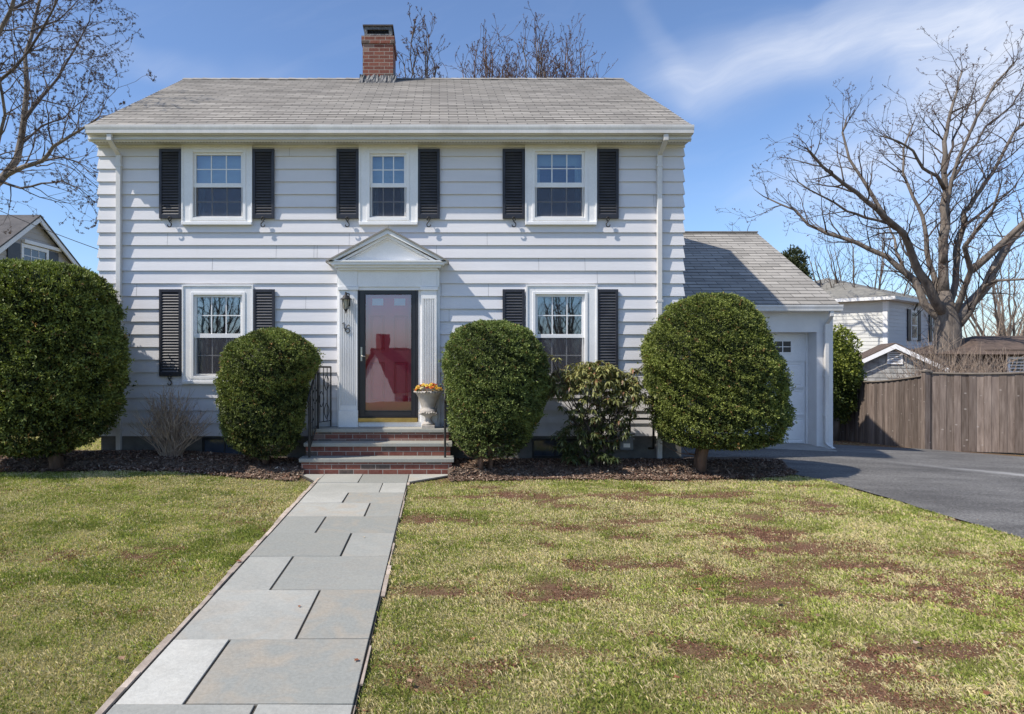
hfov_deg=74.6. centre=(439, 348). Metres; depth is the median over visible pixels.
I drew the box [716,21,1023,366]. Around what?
bare maple tree
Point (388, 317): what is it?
front door
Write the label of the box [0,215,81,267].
house
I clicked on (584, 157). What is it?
window
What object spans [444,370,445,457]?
stair railing
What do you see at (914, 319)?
window
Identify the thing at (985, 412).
board fence
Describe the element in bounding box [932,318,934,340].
window
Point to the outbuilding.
(989, 345)
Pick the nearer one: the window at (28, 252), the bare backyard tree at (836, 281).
the window at (28, 252)
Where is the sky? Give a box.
[0,0,1023,337]
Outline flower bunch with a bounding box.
[413,382,443,391]
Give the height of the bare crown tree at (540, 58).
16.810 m
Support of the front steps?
on the lawn at (880, 640)
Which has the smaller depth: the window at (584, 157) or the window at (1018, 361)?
the window at (584, 157)
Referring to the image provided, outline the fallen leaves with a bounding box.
[12,450,1019,712]
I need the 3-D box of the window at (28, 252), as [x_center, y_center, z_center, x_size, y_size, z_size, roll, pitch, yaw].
[-15.965,-3.316,26.317,0.070,1.450,1.770,0,0,0]
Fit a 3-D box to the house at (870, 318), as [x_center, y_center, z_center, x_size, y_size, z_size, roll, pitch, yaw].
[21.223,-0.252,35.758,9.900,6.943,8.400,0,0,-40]
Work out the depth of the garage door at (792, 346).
13.33 m
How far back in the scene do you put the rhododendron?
9.68 m
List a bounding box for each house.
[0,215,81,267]
[85,24,843,458]
[814,278,934,352]
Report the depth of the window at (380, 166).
10.45 m
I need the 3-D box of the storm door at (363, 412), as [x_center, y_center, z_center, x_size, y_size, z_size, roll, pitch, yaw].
[-0.806,0.057,10.407,0.877,1.991,0.102,0,0,0]
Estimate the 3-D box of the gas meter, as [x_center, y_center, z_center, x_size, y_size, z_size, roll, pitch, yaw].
[3.045,1.322,10.355,0.577,0.515,0.330,0,0,0]
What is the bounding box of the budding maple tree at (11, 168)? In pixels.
[0,0,156,234]
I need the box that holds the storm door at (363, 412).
[360,290,415,415]
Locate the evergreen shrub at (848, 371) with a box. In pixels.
[833,324,867,440]
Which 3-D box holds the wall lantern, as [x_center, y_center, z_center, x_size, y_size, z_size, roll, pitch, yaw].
[-1.441,-0.714,10.284,0.180,0.334,0.188,0,0,0]
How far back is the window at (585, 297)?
10.45 m
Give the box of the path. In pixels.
[106,474,447,713]
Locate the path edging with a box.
[95,478,409,713]
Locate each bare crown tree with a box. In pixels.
[441,15,542,77]
[471,1,584,77]
[528,13,614,77]
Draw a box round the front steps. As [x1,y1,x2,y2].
[299,426,453,474]
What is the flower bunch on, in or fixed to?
in the planter urn
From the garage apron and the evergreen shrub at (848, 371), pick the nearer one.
the garage apron
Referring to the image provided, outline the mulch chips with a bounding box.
[0,449,797,481]
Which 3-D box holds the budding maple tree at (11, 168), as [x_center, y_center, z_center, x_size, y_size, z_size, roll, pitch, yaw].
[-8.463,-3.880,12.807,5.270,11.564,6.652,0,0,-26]
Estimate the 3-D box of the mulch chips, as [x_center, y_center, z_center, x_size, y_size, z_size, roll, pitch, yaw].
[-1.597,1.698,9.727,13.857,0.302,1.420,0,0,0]
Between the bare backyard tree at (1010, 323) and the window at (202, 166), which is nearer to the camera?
the window at (202, 166)
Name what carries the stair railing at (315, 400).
on the front steps
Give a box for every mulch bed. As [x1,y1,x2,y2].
[448,456,787,477]
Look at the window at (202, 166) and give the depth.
10.45 m
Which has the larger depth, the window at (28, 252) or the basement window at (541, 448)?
the window at (28, 252)
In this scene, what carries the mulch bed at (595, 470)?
on the lawn at (880, 640)
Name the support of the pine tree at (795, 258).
on the lawn at (880, 640)
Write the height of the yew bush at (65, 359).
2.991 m
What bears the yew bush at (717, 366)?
on the mulch chips
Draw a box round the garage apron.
[766,443,836,451]
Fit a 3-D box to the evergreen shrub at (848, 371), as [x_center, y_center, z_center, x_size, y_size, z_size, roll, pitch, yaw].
[11.000,0.953,18.379,1.452,3.380,1.603,0,0,0]
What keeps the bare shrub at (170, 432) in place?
on the mulch chips
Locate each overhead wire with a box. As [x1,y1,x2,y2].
[1,211,96,248]
[2,90,97,187]
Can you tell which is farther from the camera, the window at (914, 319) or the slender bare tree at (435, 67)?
the window at (914, 319)
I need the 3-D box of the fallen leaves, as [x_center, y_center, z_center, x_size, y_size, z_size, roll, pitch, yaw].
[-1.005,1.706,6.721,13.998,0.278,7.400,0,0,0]
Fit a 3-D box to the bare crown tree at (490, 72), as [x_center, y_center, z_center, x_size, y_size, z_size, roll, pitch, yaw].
[1.732,-5.665,27.134,5.362,15.370,5.646,0,0,23]
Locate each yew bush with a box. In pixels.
[0,257,137,471]
[212,326,325,463]
[438,319,551,469]
[637,291,796,472]
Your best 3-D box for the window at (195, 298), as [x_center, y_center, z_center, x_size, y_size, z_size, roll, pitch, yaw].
[-3.472,-0.228,10.547,1.115,1.552,0.265,0,0,0]
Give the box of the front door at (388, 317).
[366,295,410,409]
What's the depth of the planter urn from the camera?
10.16 m
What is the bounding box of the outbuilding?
[913,336,1023,372]
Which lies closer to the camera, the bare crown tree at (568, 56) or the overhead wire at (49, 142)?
the overhead wire at (49, 142)
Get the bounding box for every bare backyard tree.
[805,207,937,343]
[923,277,1023,342]
[926,226,1023,335]
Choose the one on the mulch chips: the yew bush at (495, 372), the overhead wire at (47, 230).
the yew bush at (495, 372)
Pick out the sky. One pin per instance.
(742, 73)
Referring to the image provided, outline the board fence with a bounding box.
[839,369,1023,452]
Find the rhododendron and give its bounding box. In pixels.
[547,355,661,466]
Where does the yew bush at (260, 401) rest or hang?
on the mulch chips
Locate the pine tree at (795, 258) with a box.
[781,244,814,279]
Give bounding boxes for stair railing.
[307,366,331,457]
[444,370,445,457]
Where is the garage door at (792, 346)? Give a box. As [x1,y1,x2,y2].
[746,334,805,443]
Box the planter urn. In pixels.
[414,391,442,427]
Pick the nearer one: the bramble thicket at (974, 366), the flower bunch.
the flower bunch
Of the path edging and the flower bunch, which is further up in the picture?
the flower bunch
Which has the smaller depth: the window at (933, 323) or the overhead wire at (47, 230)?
the overhead wire at (47, 230)
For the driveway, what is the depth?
10.01 m
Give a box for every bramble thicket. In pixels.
[876,326,1005,444]
[931,348,1014,372]
[946,346,1022,411]
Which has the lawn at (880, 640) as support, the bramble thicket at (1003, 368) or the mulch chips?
the bramble thicket at (1003, 368)
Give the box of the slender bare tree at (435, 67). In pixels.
[396,2,448,77]
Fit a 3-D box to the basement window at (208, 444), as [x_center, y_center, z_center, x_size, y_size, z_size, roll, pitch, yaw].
[-3.381,1.546,10.494,0.695,0.298,0.024,0,0,0]
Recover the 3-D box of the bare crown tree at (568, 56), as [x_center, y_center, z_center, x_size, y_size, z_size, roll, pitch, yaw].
[5.916,-6.011,29.863,5.581,17.741,4.883,0,0,0]
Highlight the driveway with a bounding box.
[681,445,1023,537]
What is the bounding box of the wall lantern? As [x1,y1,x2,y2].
[341,292,350,312]
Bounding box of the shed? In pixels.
[859,343,958,380]
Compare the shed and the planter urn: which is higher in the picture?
the shed
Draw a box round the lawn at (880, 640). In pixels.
[0,422,1023,713]
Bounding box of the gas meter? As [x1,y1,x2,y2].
[617,418,654,449]
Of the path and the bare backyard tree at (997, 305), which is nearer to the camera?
the path
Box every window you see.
[20,243,48,260]
[181,145,252,224]
[182,285,252,383]
[202,438,246,453]
[359,145,417,224]
[525,145,596,224]
[526,285,597,383]
[532,439,577,457]
[911,310,917,339]
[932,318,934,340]
[1007,357,1023,371]
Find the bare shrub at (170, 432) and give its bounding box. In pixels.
[128,383,216,456]
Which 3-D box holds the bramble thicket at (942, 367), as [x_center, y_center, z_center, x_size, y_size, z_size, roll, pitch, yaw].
[14.538,1.068,19.442,3.887,3.512,2.158,0,0,0]
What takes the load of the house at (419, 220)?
on the lawn at (880, 640)

